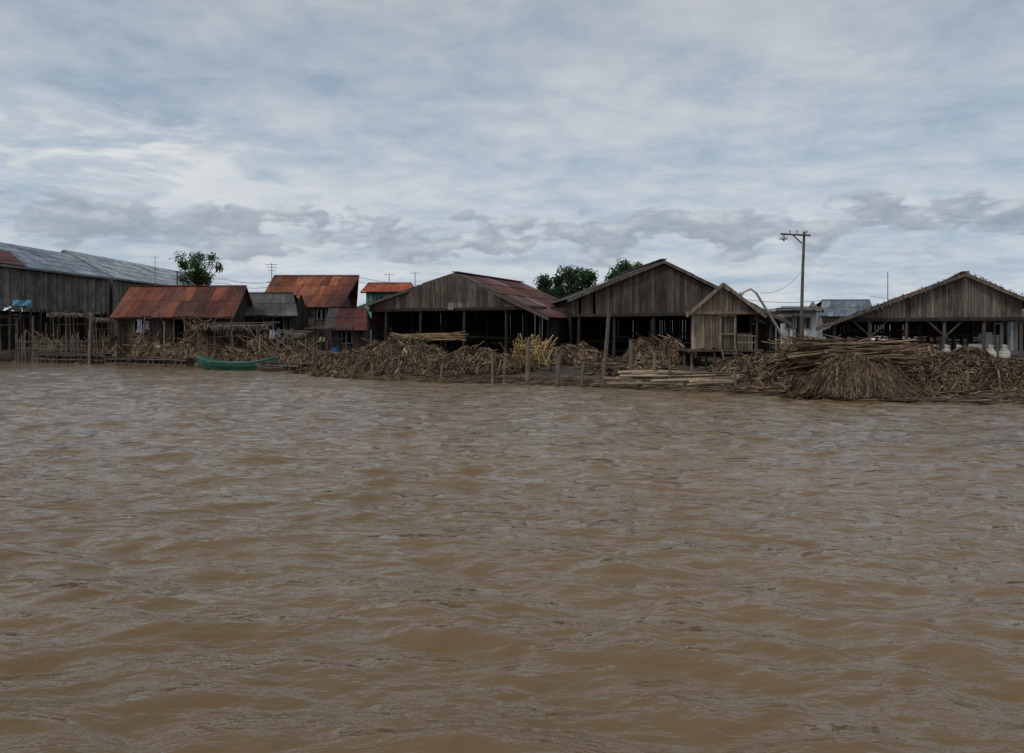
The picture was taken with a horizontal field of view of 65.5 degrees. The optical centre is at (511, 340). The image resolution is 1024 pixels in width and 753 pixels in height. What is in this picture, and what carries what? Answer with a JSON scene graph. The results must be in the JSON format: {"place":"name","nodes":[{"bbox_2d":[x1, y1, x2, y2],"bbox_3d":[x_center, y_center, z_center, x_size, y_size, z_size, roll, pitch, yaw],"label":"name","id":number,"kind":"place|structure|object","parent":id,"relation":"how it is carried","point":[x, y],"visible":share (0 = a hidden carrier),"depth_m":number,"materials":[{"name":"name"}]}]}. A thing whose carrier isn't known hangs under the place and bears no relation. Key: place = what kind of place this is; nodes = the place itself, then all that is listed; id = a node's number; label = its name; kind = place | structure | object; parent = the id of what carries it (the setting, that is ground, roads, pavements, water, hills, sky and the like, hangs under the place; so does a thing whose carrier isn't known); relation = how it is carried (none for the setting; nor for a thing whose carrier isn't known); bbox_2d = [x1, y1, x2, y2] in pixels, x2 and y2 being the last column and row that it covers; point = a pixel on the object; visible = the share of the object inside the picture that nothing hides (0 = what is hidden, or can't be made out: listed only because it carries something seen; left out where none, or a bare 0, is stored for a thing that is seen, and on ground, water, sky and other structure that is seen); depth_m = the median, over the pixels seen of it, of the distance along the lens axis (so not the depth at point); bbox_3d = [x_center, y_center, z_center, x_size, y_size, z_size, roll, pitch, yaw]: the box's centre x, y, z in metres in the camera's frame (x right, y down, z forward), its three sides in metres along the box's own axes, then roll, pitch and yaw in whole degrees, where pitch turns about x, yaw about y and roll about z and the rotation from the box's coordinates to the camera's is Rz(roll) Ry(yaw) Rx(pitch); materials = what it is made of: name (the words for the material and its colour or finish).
{"place":"outdoors","nodes":[
{"label":"outdoors","id":0,"kind":"place"},
{"bbox_2d":[44,323,46,357],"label":"wooden post","id":1,"kind":"object","parent":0,"point":[45,338],"visible":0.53,"depth_m":74.50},
{"bbox_2d":[65,318,68,362],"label":"wooden post","id":2,"kind":"object","parent":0,"point":[66,336],"visible":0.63,"depth_m":70.95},
{"bbox_2d":[0,361,1023,752],"bbox_3d":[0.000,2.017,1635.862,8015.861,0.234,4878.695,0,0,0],"label":"river water","id":3,"kind":"structure","parent":0,"point":[196,559],"depth_m":7.04,"materials":[{"name":"liquid"}]},
{"bbox_2d":[0,349,17,360],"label":"canoe","id":4,"kind":"object","parent":3,"relation":"on","point":[8,356],"visible":0.87,"depth_m":75.28,"materials":[{"name":"paint"}]},
{"bbox_2d":[117,295,248,361],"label":"walls","id":5,"kind":"structure","parent":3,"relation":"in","point":[124,330],"depth_m":66.39,"materials":[{"name":"brown wood"}]},
{"bbox_2d":[110,286,246,340],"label":"frames","id":6,"kind":"structure","parent":5,"relation":"attached to","point":[176,318],"depth_m":65.97,"materials":[{"name":"brown wood"}]},
{"bbox_2d":[137,319,142,332],"bbox_3d":[-30.378,-1.163,65.000,0.450,1.116,0.272,0,0,0],"label":"hanging laundry","id":7,"kind":"object","parent":6,"relation":"hanging from","point":[139,326],"visible":1,"depth_m":64.99,"materials":[{"name":"fabric"}]},
{"bbox_2d":[110,285,252,317],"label":"roof","id":8,"kind":"structure","parent":5,"relation":"on","point":[165,300],"depth_m":67.59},
{"bbox_2d":[196,355,277,369],"bbox_3d":[-18.600,1.571,53.681,6.395,1.099,1.360,0,0,17],"label":"rowing boat","id":9,"kind":"object","parent":3,"relation":"on","point":[209,363],"visible":0.77,"depth_m":53.21,"materials":[{"name":"paint"}]},
{"bbox_2d":[398,354,400,380],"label":"mooring post","id":10,"kind":"object","parent":3,"relation":"in","point":[399,377],"visible":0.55,"depth_m":39.20,"materials":[{"name":"brown wood"}]},
{"bbox_2d":[491,353,493,383],"bbox_3d":[-0.907,1.787,36.300,0.154,2.431,0.208,0,0,22],"label":"mooring post","id":11,"kind":"object","parent":3,"relation":"in","point":[492,371],"visible":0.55,"depth_m":36.29,"materials":[{"name":"brown wood"}]},
{"bbox_2d":[525,340,530,381],"bbox_3d":[0.756,1.500,36.985,0.254,3.008,0.326,0,0,-22],"label":"mooring post","id":12,"kind":"object","parent":3,"relation":"in","point":[527,366],"visible":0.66,"depth_m":36.95,"materials":[{"name":"brown wood"}]},
{"bbox_2d":[555,347,557,374],"bbox_3d":[2.028,1.641,35.643,0.276,2.725,0.159,0,0,38],"label":"mooring post","id":13,"kind":"object","parent":3,"relation":"in","point":[556,354],"visible":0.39,"depth_m":35.62,"materials":[{"name":"brown wood"}]},
{"bbox_2d":[113,362,1023,405],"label":"shore debris","id":14,"kind":"object","parent":3,"relation":"on","point":[1019,398],"visible":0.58,"depth_m":31.49,"materials":[{"name":"brown plant"}]},
{"bbox_2d":[581,362,584,383],"bbox_3d":[3.077,1.985,35.028,0.148,2.039,0.257,0,0,39],"label":"mooring post","id":15,"kind":"object","parent":3,"relation":"in","point":[582,372],"visible":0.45,"depth_m":35.02,"materials":[{"name":"brown wood"}]},
{"bbox_2d":[629,339,632,374],"bbox_3d":[5.124,1.483,34.401,0.201,3.040,0.274,0,0,22],"label":"mooring post","id":16,"kind":"object","parent":3,"relation":"in","point":[630,354],"visible":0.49,"depth_m":34.35,"materials":[{"name":"brown wood"}]},
{"bbox_2d":[604,370,746,387],"bbox_3d":[7.508,1.610,33.336,7.302,0.740,1.762,0,0,2],"label":"log stack","id":17,"kind":"object","parent":3,"relation":"in","point":[657,378],"visible":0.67,"depth_m":33.07,"materials":[{"name":"brown wood"}]},
{"bbox_2d":[684,379,733,387],"bbox_3d":[8.958,1.855,31.945,3.987,0.583,0.926,0,0,13],"label":"log stack","id":18,"kind":"object","parent":3,"relation":"in","point":[713,383],"visible":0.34,"depth_m":31.97,"materials":[{"name":"brown wood"}]},
{"bbox_2d":[733,370,736,386],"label":"mooring post","id":19,"kind":"object","parent":3,"relation":"in","point":[734,376],"visible":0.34,"depth_m":31.13,"materials":[{"name":"brown wood"}]},
{"bbox_2d":[740,382,787,392],"bbox_3d":[9.725,1.814,29.740,2.639,0.444,1.897,0,0,27],"label":"driftwood pile","id":20,"kind":"object","parent":3,"relation":"on","point":[751,388],"visible":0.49,"depth_m":29.79,"materials":[{"name":"brown wood"}]},
{"bbox_2d":[0,342,1023,404],"bbox_3d":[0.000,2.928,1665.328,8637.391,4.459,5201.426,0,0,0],"label":"ground","id":21,"kind":"structure","parent":0,"point":[567,371],"depth_m":38.59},
{"bbox_2d":[0,314,32,354],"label":"lean to shelter","id":22,"kind":"object","parent":21,"relation":"on","point":[15,324],"visible":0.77,"depth_m":81.99,"materials":[{"name":"brown wood"}]},
{"bbox_2d":[17,317,72,358],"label":"firewood heap","id":23,"kind":"object","parent":21,"relation":"on","point":[50,343],"visible":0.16,"depth_m":78.23,"materials":[{"name":"brown wood"}]},
{"bbox_2d":[0,242,112,350],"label":"plank warehouse","id":24,"kind":"structure","parent":21,"relation":"on","point":[45,282],"depth_m":99.53,"materials":[{"name":"brown wood"}]},
{"bbox_2d":[12,300,31,305],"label":"blue tarp","id":25,"kind":"object","parent":24,"relation":"attached to","point":[21,302],"visible":1,"depth_m":83.00,"materials":[{"name":"plastic"}]},
{"bbox_2d":[15,329,102,362],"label":"paling fence","id":26,"kind":"object","parent":21,"relation":"on","point":[31,348],"visible":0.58,"depth_m":72.72,"materials":[{"name":"brown wood"}]},
{"bbox_2d":[20,346,111,363],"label":"wooden pier","id":27,"kind":"structure","parent":21,"relation":"on","point":[78,354],"depth_m":70.80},
{"bbox_2d":[42,327,97,361],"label":"firewood heap","id":28,"kind":"object","parent":21,"relation":"on","point":[59,351],"visible":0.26,"depth_m":73.20,"materials":[{"name":"brown wood"}]},
{"bbox_2d":[46,312,110,361],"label":"thatched shelter","id":29,"kind":"object","parent":21,"relation":"on","point":[60,314],"visible":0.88,"depth_m":71.94,"materials":[{"name":"brown plant"}]},
{"bbox_2d":[88,312,91,363],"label":"wooden post","id":30,"kind":"object","parent":21,"relation":"on","point":[90,336],"visible":0.71,"depth_m":67.94,"materials":[{"name":"brown wood"}]},
{"bbox_2d":[72,325,116,363],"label":"firewood heap","id":31,"kind":"object","parent":21,"relation":"on","point":[113,344],"visible":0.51,"depth_m":69.01,"materials":[{"name":"brown wood"}]},
{"bbox_2d":[88,317,116,352],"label":"thatched shelter","id":32,"kind":"object","parent":21,"relation":"on","point":[97,320],"visible":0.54,"depth_m":68.91,"materials":[{"name":"brown plant"}]},
{"bbox_2d":[22,249,194,337],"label":"plank warehouse","id":33,"kind":"structure","parent":21,"relation":"on","point":[124,275],"depth_m":123.54,"materials":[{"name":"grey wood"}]},
{"bbox_2d":[104,352,190,366],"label":"wooden pier","id":34,"kind":"structure","parent":21,"relation":"on","point":[137,359],"depth_m":63.07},
{"bbox_2d":[110,311,192,364],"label":"firewood heap","id":35,"kind":"object","parent":21,"relation":"on","point":[148,346],"visible":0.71,"depth_m":65.27,"materials":[{"name":"brown plant"}]},
{"bbox_2d":[135,322,183,343],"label":"thatched shelter","id":36,"kind":"object","parent":21,"relation":"on","point":[177,325],"visible":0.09,"depth_m":67.95,"materials":[{"name":"brown plant"}]},
{"bbox_2d":[169,251,223,284],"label":"broadleaf tree","id":37,"kind":"object","parent":21,"relation":"on","point":[196,274],"visible":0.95,"depth_m":93.78,"materials":[{"name":"green plant"}]},
{"bbox_2d":[162,307,246,366],"bbox_3d":[-23.956,0.054,62.488,8.137,5.229,5.093,0,0,32],"label":"firewood heap","id":38,"kind":"object","parent":21,"relation":"on","point":[189,348],"visible":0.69,"depth_m":61.45,"materials":[{"name":"brown plant"}]},
{"bbox_2d":[191,322,279,358],"bbox_3d":[-21.277,0.553,61.573,6.172,4.029,3.454,0,0,0],"label":"thatched shelter","id":39,"kind":"object","parent":21,"relation":"on","point":[246,325],"visible":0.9,"depth_m":60.46,"materials":[{"name":"brown plant"}]},
{"bbox_2d":[225,323,293,360],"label":"firewood heap","id":40,"kind":"object","parent":21,"relation":"on","point":[248,353],"visible":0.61,"depth_m":57.69,"materials":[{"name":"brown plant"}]},
{"bbox_2d":[266,263,277,279],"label":"tv antenna","id":41,"kind":"object","parent":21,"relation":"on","point":[271,267],"visible":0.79,"depth_m":79.98,"materials":[{"name":"paint"}]},
{"bbox_2d":[256,363,293,371],"bbox_3d":[-15.200,1.796,51.094,3.220,0.649,1.010,0,0,29],"label":"canoe","id":42,"kind":"object","parent":21,"relation":"on","point":[262,367],"visible":0.64,"depth_m":50.62,"materials":[{"name":"paint"}]},
{"bbox_2d":[247,295,307,347],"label":"walls","id":43,"kind":"structure","parent":21,"relation":"on","point":[300,322],"depth_m":72.00,"materials":[{"name":"brown wood"}]},
{"bbox_2d":[245,294,297,346],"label":"frames","id":44,"kind":"structure","parent":43,"relation":"attached to","point":[273,320],"depth_m":70.41,"materials":[{"name":"brown wood"}]},
{"bbox_2d":[244,292,314,316],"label":"roof","id":45,"kind":"structure","parent":43,"relation":"on","point":[275,303],"depth_m":71.48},
{"bbox_2d":[255,350,308,371],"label":"wooden pier","id":46,"kind":"structure","parent":21,"relation":"on","point":[276,364],"depth_m":50.83,"materials":[{"name":"brown wood"}]},
{"bbox_2d":[256,329,322,367],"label":"firewood heap","id":47,"kind":"object","parent":21,"relation":"on","point":[287,353],"visible":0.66,"depth_m":53.88,"materials":[{"name":"brown wood"}]},
{"bbox_2d":[269,329,312,349],"bbox_3d":[-15.594,0.733,56.677,2.735,3.048,2.646,0,0,0],"label":"thatched shelter","id":48,"kind":"object","parent":21,"relation":"on","point":[302,334],"visible":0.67,"depth_m":55.77,"materials":[{"name":"brown plant"}]},
{"bbox_2d":[289,349,348,373],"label":"bark heap","id":49,"kind":"object","parent":21,"relation":"on","point":[318,362],"visible":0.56,"depth_m":48.01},
{"bbox_2d":[307,295,350,349],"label":"walls","id":50,"kind":"structure","parent":21,"relation":"on","point":[312,321],"depth_m":76.49,"materials":[{"name":"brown wood"}]},
{"bbox_2d":[265,275,359,306],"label":"roof","id":51,"kind":"structure","parent":50,"relation":"on","point":[322,290],"depth_m":78.53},
{"bbox_2d":[265,276,359,319],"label":"frames","id":52,"kind":"structure","parent":50,"relation":"attached to","point":[328,307],"depth_m":76.41,"materials":[{"name":"brown wood"}]},
{"bbox_2d":[305,325,356,351],"bbox_3d":[-13.887,0.322,61.116,3.452,3.104,3.368,0,0,0],"label":"lean to shelter","id":53,"kind":"object","parent":21,"relation":"on","point":[335,338],"visible":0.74,"depth_m":60.01,"materials":[{"name":"brown wood"}]},
{"bbox_2d":[331,309,370,350],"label":"walls","id":54,"kind":"structure","parent":21,"relation":"on","point":[359,342],"depth_m":70.49,"materials":[{"name":"brown wood"}]},
{"bbox_2d":[324,309,366,343],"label":"frames","id":55,"kind":"structure","parent":54,"relation":"attached to","point":[345,330],"depth_m":69.97,"materials":[{"name":"brown wood"}]},
{"bbox_2d":[325,306,370,329],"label":"roof","id":56,"kind":"structure","parent":54,"relation":"on","point":[345,315],"depth_m":71.25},
{"bbox_2d":[308,328,448,377],"bbox_3d":[-6.869,0.971,44.535,9.785,3.297,6.622,0,0,34],"label":"bark heap","id":57,"kind":"object","parent":21,"relation":"on","point":[381,356],"visible":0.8,"depth_m":42.94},
{"bbox_2d":[389,331,467,341],"bbox_3d":[-4.842,-0.199,45.670,4.622,0.669,1.801,0,0,13],"label":"pole stack","id":58,"kind":"object","parent":57,"relation":"on","point":[448,337],"visible":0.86,"depth_m":45.21,"materials":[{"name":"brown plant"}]},
{"bbox_2d":[366,291,393,316],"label":"walls","id":59,"kind":"structure","parent":21,"relation":"on","point":[369,297],"depth_m":86.48,"materials":[{"name":"paint"}]},
{"bbox_2d":[361,292,396,299],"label":"frames","id":60,"kind":"structure","parent":59,"relation":"attached to","point":[378,292],"depth_m":85.97,"materials":[{"name":"brown wood"}]},
{"bbox_2d":[360,282,413,291],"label":"roof","id":61,"kind":"structure","parent":59,"relation":"on","point":[386,286],"depth_m":87.41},
{"bbox_2d":[409,341,539,376],"bbox_3d":[-2.056,1.156,41.808,7.154,2.268,5.280,0,0,0],"label":"bark heap","id":62,"kind":"object","parent":21,"relation":"on","point":[466,361],"visible":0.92,"depth_m":40.57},
{"bbox_2d":[358,271,603,354],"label":"timber shed","id":63,"kind":"structure","parent":21,"relation":"on","point":[492,313],"depth_m":51.88,"materials":[{"name":"brown wood"}]},
{"bbox_2d":[503,358,505,384],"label":"mooring post","id":64,"kind":"object","parent":21,"relation":"on","point":[504,371],"visible":0.55,"depth_m":36.27,"materials":[{"name":"brown wood"}]},
{"bbox_2d":[510,333,557,372],"bbox_3d":[1.082,0.739,39.654,2.384,2.166,1.597,0,0,0],"label":"peeled pole bundle","id":65,"kind":"object","parent":21,"relation":"on","point":[539,351],"visible":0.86,"depth_m":39.40,"materials":[{"name":"yellow wood"}]},
{"bbox_2d":[532,273,562,299],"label":"broadleaf tree","id":66,"kind":"object","parent":21,"relation":"on","point":[543,285],"visible":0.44,"depth_m":84.95,"materials":[{"name":"green plant"}]},
{"bbox_2d":[555,354,560,385],"bbox_3d":[1.985,1.812,35.022,0.395,2.392,0.142,0,0,-23],"label":"mooring post","id":67,"kind":"object","parent":21,"relation":"on","point":[558,370],"visible":0.55,"depth_m":35.00,"materials":[{"name":"brown wood"}]},
{"bbox_2d":[547,264,598,300],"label":"broadleaf tree","id":68,"kind":"object","parent":21,"relation":"on","point":[587,278],"visible":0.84,"depth_m":80.79,"materials":[{"name":"green plant"}]},
{"bbox_2d":[531,341,616,366],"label":"bark heap","id":69,"kind":"object","parent":21,"relation":"on","point":[572,354],"visible":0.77,"depth_m":41.93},
{"bbox_2d":[601,311,610,374],"bbox_3d":[4.286,0.825,37.010,0.617,4.371,0.226,0,0,-17],"label":"mooring post","id":70,"kind":"object","parent":21,"relation":"on","point":[605,356],"visible":0.66,"depth_m":36.97,"materials":[{"name":"brown wood"}]},
{"bbox_2d":[603,258,642,281],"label":"broadleaf tree","id":71,"kind":"object","parent":21,"relation":"on","point":[626,265],"visible":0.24,"depth_m":79.20,"materials":[{"name":"green plant"}]},
{"bbox_2d":[572,350,677,376],"bbox_3d":[5.479,1.311,37.771,4.415,1.722,3.295,0,0,-29],"label":"bark heap","id":72,"kind":"object","parent":21,"relation":"on","point":[614,367],"visible":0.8,"depth_m":37.38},
{"bbox_2d":[652,352,656,371],"bbox_3d":[6.002,1.751,33.804,0.311,2.510,0.217,0,0,-23],"label":"mooring post","id":73,"kind":"object","parent":21,"relation":"on","point":[654,362],"visible":0.34,"depth_m":33.78,"materials":[{"name":"brown wood"}]},
{"bbox_2d":[617,325,702,365],"bbox_3d":[7.409,0.521,41.004,4.933,2.615,4.336,0,0,0],"label":"bark heap","id":74,"kind":"object","parent":21,"relation":"on","point":[663,348],"visible":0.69,"depth_m":40.09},
{"bbox_2d":[668,358,670,377],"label":"mooring post","id":75,"kind":"object","parent":21,"relation":"on","point":[669,365],"visible":0.45,"depth_m":33.23,"materials":[{"name":"brown wood"}]},
{"bbox_2d":[549,259,792,356],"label":"timber shed","id":76,"kind":"structure","parent":21,"relation":"on","point":[662,296],"depth_m":47.13,"materials":[{"name":"brown wood"}]},
{"bbox_2d":[676,283,766,365],"bbox_3d":[10.347,-0.373,38.491,4.626,4.603,4.233,0,0,0],"label":"stilt hut","id":77,"kind":"object","parent":21,"relation":"on","point":[722,322],"visible":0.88,"depth_m":37.32,"materials":[{"name":"brown wood"}]},
{"bbox_2d":[696,351,810,371],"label":"bark heap","id":78,"kind":"object","parent":21,"relation":"on","point":[751,360],"visible":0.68,"depth_m":34.95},
{"bbox_2d":[739,288,790,348],"bbox_3d":[11.556,-0.438,36.233,2.629,3.826,0.325,0,0,-13],"label":"bent pole","id":79,"kind":"object","parent":21,"relation":"on","point":[769,315],"visible":0.79,"depth_m":36.13,"materials":[{"name":"paint"}]},
{"bbox_2d":[722,346,816,387],"bbox_3d":[10.445,1.263,31.512,4.141,2.073,3.013,0,0,-19],"label":"bark heap","id":80,"kind":"object","parent":21,"relation":"on","point":[768,373],"visible":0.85,"depth_m":30.95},
{"bbox_2d":[763,309,815,348],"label":"walls","id":81,"kind":"structure","parent":21,"relation":"on","point":[807,332],"depth_m":70.49,"materials":[{"name":"paint"}]},
{"bbox_2d":[774,306,822,310],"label":"roof","id":82,"kind":"structure","parent":81,"relation":"on","point":[785,308],"depth_m":72.61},
{"bbox_2d":[776,308,823,343],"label":"frames","id":83,"kind":"structure","parent":81,"relation":"attached to","point":[793,317],"depth_m":70.41,"materials":[{"name":"grey wood"}]},
{"bbox_2d":[770,230,810,346],"bbox_3d":[13.438,-2.279,40.878,1.465,7.533,8.493,0,0,35],"label":"utility pole","id":84,"kind":"object","parent":21,"relation":"on","point":[804,234],"visible":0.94,"depth_m":43.93,"materials":[{"name":"concrete"}]},
{"bbox_2d":[764,334,840,371],"bbox_3d":[11.944,0.536,31.573,4.152,1.612,2.833,0,0,-22],"label":"pole stack","id":85,"kind":"object","parent":21,"relation":"on","point":[792,364],"visible":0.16,"depth_m":31.14,"materials":[{"name":"brown wood"}]},
{"bbox_2d":[810,302,858,339],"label":"walls","id":86,"kind":"structure","parent":21,"relation":"on","point":[818,323],"depth_m":79.43,"materials":[{"name":"paint"}]},
{"bbox_2d":[819,303,845,326],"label":"frames","id":87,"kind":"structure","parent":86,"relation":"attached to","point":[830,316],"depth_m":77.97,"materials":[{"name":"grey wood"}]},
{"bbox_2d":[816,299,871,315],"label":"roof","id":88,"kind":"structure","parent":86,"relation":"on","point":[837,307],"depth_m":79.71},
{"bbox_2d":[775,352,938,401],"bbox_3d":[12.108,1.456,27.908,5.764,2.098,4.062,0,0,0],"label":"bark heap","id":89,"kind":"object","parent":21,"relation":"on","point":[845,375],"visible":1,"depth_m":26.90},
{"bbox_2d":[762,333,928,371],"bbox_3d":[12.770,0.543,30.768,5.940,1.629,3.476,0,0,0],"label":"pole stack","id":90,"kind":"object","parent":89,"relation":"on","point":[818,351],"visible":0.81,"depth_m":30.12,"materials":[{"name":"brown plant"}]},
{"bbox_2d":[821,334,937,365],"bbox_3d":[13.857,0.668,30.592,4.768,1.868,2.708,0,0,15],"label":"pole stack","id":91,"kind":"object","parent":21,"relation":"on","point":[895,353],"visible":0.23,"depth_m":30.10,"materials":[{"name":"brown wood"}]},
{"bbox_2d":[885,337,943,368],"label":"bark heap","id":92,"kind":"object","parent":21,"relation":"on","point":[936,349],"visible":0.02,"depth_m":32.39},
{"bbox_2d":[815,271,1023,357],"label":"timber shed","id":93,"kind":"structure","parent":21,"relation":"on","point":[961,306],"depth_m":41.73,"materials":[{"name":"brown wood"}]},
{"bbox_2d":[942,344,949,352],"bbox_3d":[22.355,0.603,40.953,0.550,0.789,0.552,0,0,0],"label":"filled sack","id":94,"kind":"object","parent":21,"relation":"on","point":[946,348],"visible":0.4,"depth_m":40.84,"materials":[{"name":"fabric"}]},
{"bbox_2d":[906,362,989,394],"bbox_3d":[15.220,1.542,28.308,4.485,1.565,3.448,0,0,0],"label":"bark heap","id":95,"kind":"object","parent":21,"relation":"on","point":[946,377],"visible":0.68,"depth_m":27.44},
{"bbox_2d":[917,332,997,356],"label":"leaning boards","id":96,"kind":"object","parent":21,"relation":"on","point":[990,339],"visible":0.22,"depth_m":43.92,"materials":[{"name":"paint"}]},
{"bbox_2d":[909,346,1010,371],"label":"bark heap","id":97,"kind":"object","parent":21,"relation":"on","point":[977,359],"visible":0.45,"depth_m":29.20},
{"bbox_2d":[914,320,1023,350],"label":"walls","id":98,"kind":"structure","parent":21,"relation":"on","point":[1011,330],"depth_m":66.48,"materials":[{"name":"grey concrete"}]},
{"bbox_2d":[994,322,1023,350],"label":"frames","id":99,"kind":"structure","parent":98,"relation":"attached to","point":[1016,333],"depth_m":66.41,"materials":[{"name":"grey wood"}]},
{"bbox_2d":[914,356,1023,361],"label":"pole stack","id":100,"kind":"object","parent":21,"relation":"on","point":[1010,359],"visible":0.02,"depth_m":31.47,"materials":[{"name":"brown wood"}]},
{"bbox_2d":[986,344,996,356],"bbox_3d":[24.350,0.601,40.522,0.550,0.789,0.552,0,0,0],"label":"filled sack","id":101,"kind":"object","parent":21,"relation":"on","point":[991,350],"visible":0.6,"depth_m":40.38,"materials":[{"name":"fabric"}]},
{"bbox_2d":[972,359,1023,393],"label":"bark heap","id":102,"kind":"object","parent":21,"relation":"on","point":[998,375],"visible":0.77,"depth_m":26.93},
{"bbox_2d":[999,344,1010,357],"bbox_3d":[25.191,0.597,40.729,0.550,0.789,0.552,0,0,0],"label":"filled sack","id":103,"kind":"object","parent":21,"relation":"on","point":[1004,352],"visible":0.88,"depth_m":40.57,"materials":[{"name":"fabric"}]},
{"bbox_2d":[0,0,1023,339],"label":"sky","id":104,"kind":"structure","parent":0,"point":[418,142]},
{"bbox_2d":[968,344,981,348],"bbox_3d":[20.938,0.610,36.000,0.600,0.880,0.600,0,0,0],"label":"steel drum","id":105,"kind":"object","parent":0,"point":[979,346],"visible":0.1,"depth_m":35.76,"materials":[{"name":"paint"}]},
{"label":"utility pole","id":106,"kind":"object","parent":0,"visible":0},
{"bbox_2d":[177,272,886,302],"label":"power line","id":107,"kind":"object","parent":106,"relation":"attached to","point":[382,281],"visible":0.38,"depth_m":79.99,"materials":[{"name":"black metal"}]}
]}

